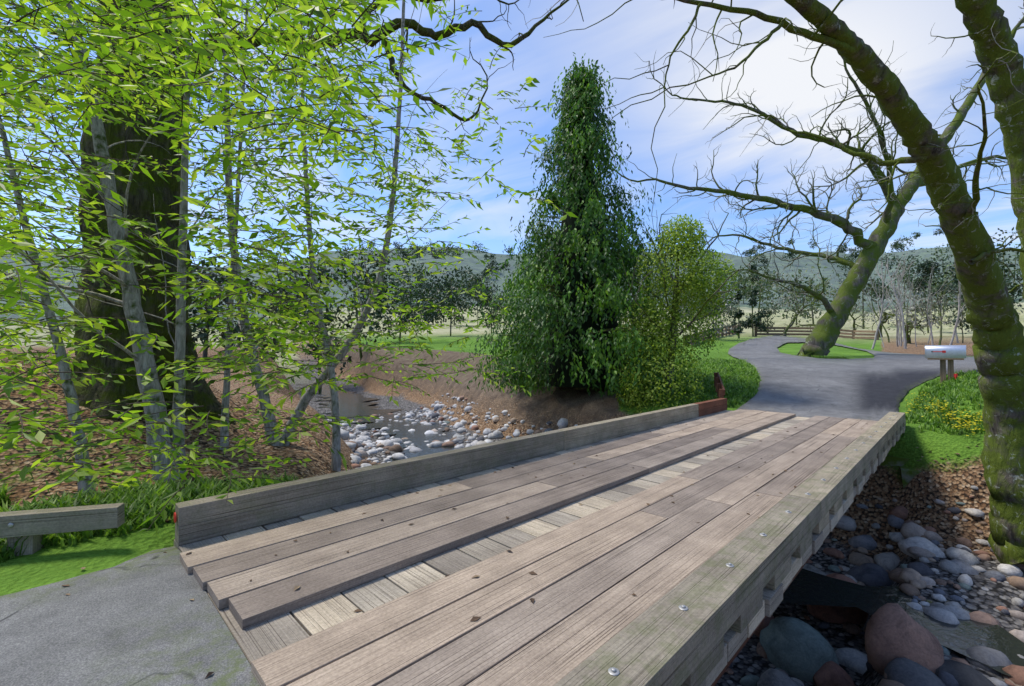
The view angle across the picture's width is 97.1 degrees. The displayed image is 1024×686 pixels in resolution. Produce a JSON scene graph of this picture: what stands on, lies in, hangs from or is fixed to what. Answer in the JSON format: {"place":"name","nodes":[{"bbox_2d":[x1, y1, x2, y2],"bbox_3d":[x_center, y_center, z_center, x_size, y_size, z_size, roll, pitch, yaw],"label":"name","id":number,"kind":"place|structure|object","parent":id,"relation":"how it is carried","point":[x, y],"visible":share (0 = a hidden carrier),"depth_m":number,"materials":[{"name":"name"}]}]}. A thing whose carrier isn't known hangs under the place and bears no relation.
{"place":"outdoors","nodes":[
{"label":"outdoors","id":0,"kind":"place"},
{"bbox_2d":[0,546,258,685],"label":"road","id":1,"kind":"structure","parent":0,"point":[143,620],"depth_m":2.32,"materials":[{"name":"grey asphalt"}]},
{"bbox_2d":[0,247,1023,685],"bbox_3d":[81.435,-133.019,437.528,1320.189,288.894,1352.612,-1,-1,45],"label":"ground","id":2,"kind":"structure","parent":0,"point":[58,563],"depth_m":8.58,"materials":[{"name":"brown soil"}]},
{"bbox_2d":[0,503,124,555],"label":"guard rail","id":3,"kind":"object","parent":2,"relation":"on","point":[35,525],"visible":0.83,"depth_m":3.24,"materials":[{"name":"grey wood"}]},
{"bbox_2d":[0,0,577,533],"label":"tree","id":4,"kind":"object","parent":2,"relation":"on","point":[72,70],"depth_m":4.65,"materials":[{"name":"green plant"}]},
{"bbox_2d":[0,355,984,562],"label":"grass tufts","id":5,"kind":"object","parent":2,"relation":"on","point":[141,505],"visible":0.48,"depth_m":4.82,"materials":[{"name":"green plant"}]},
{"bbox_2d":[0,356,990,677],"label":"fallen leaves","id":6,"kind":"object","parent":2,"relation":"on","point":[306,474],"visible":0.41,"depth_m":5.83,"materials":[{"name":"brown plant"}]},
{"bbox_2d":[173,398,921,685],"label":"wooden bridge","id":7,"kind":"structure","parent":2,"relation":"on","point":[710,588],"depth_m":3.16,"materials":[{"name":"brown wood"}]},
{"bbox_2d":[446,52,739,402],"bbox_3d":[2.277,-3.921,15.466,8.907,11.422,8.228,0,-1,-10],"label":"conifer tree","id":8,"kind":"object","parent":2,"relation":"on","point":[574,338],"visible":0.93,"depth_m":14.28,"materials":[{"name":"green plant"}]},
{"bbox_2d":[188,224,1023,387],"bbox_3d":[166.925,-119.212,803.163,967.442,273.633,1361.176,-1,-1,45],"label":"tree","id":9,"kind":"object","parent":2,"relation":"on","point":[752,321],"visible":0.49,"depth_m":81.58,"materials":[{"name":"green plant"}]},
{"bbox_2d":[327,393,1023,685],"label":"creek rocks","id":10,"kind":"object","parent":2,"relation":"on","point":[903,647],"visible":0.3,"depth_m":5.55,"materials":[{"name":"grey stone"}]},
{"bbox_2d":[609,201,750,413],"bbox_3d":[4.702,-1.158,13.080,3.821,6.969,4.342,0,-1,15],"label":"yellow green tree","id":11,"kind":"object","parent":2,"relation":"on","point":[690,244],"visible":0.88,"depth_m":12.76,"materials":[{"name":"green plant"}]},
{"bbox_2d":[714,372,724,398],"bbox_3d":[5.772,1.362,12.607,0.133,0.986,2.459,0,-1,21],"label":"wooden post","id":12,"kind":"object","parent":2,"relation":"on","point":[719,387],"depth_m":12.22,"materials":[{"name":"brown wood"}]},
{"bbox_2d":[526,0,1023,564],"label":"oak tree","id":13,"kind":"object","parent":2,"relation":"on","point":[992,318],"visible":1,"depth_m":5.64,"materials":[{"name":"green plant"}]},
{"bbox_2d":[684,325,878,345],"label":"ranch fence","id":14,"kind":"object","parent":2,"relation":"on","point":[860,334],"visible":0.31,"depth_m":76.64,"materials":[{"name":"brown wood"}]},
{"bbox_2d":[608,0,1023,356],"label":"bare tree","id":15,"kind":"object","parent":2,"relation":"on","point":[821,338],"visible":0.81,"depth_m":24.78,"materials":[{"name":"green plant"}]},
{"bbox_2d":[648,244,1002,348],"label":"pale bare tree","id":16,"kind":"object","parent":2,"relation":"on","point":[885,317],"visible":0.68,"depth_m":50.71,"materials":[{"name":"white plant"}]},
{"bbox_2d":[924,345,965,383],"bbox_3d":[11.615,0.605,12.133,0.814,1.104,0.410,-1,-1,45],"label":"mailbox","id":17,"kind":"object","parent":2,"relation":"on","point":[944,353],"visible":0.88,"depth_m":12.08,"materials":[{"name":"metal"}]},
{"bbox_2d":[906,392,984,442],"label":"flowering plants","id":18,"kind":"object","parent":2,"relation":"on","point":[951,418],"visible":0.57,"depth_m":8.55,"materials":[{"name":"green plant"}]},
{"bbox_2d":[0,0,1023,266],"label":"sky","id":19,"kind":"structure","parent":0,"point":[929,75],"materials":[{"name":"blue"}]},
{"bbox_2d":[294,383,1023,676],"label":"creek water","id":20,"kind":"structure","parent":0,"point":[807,587],"depth_m":5.78,"materials":[{"name":"grey liquid"}]},
{"bbox_2d":[728,335,978,420],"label":"road","id":21,"kind":"structure","parent":0,"point":[879,386],"depth_m":14.38,"materials":[{"name":"grey asphalt"}]}
]}

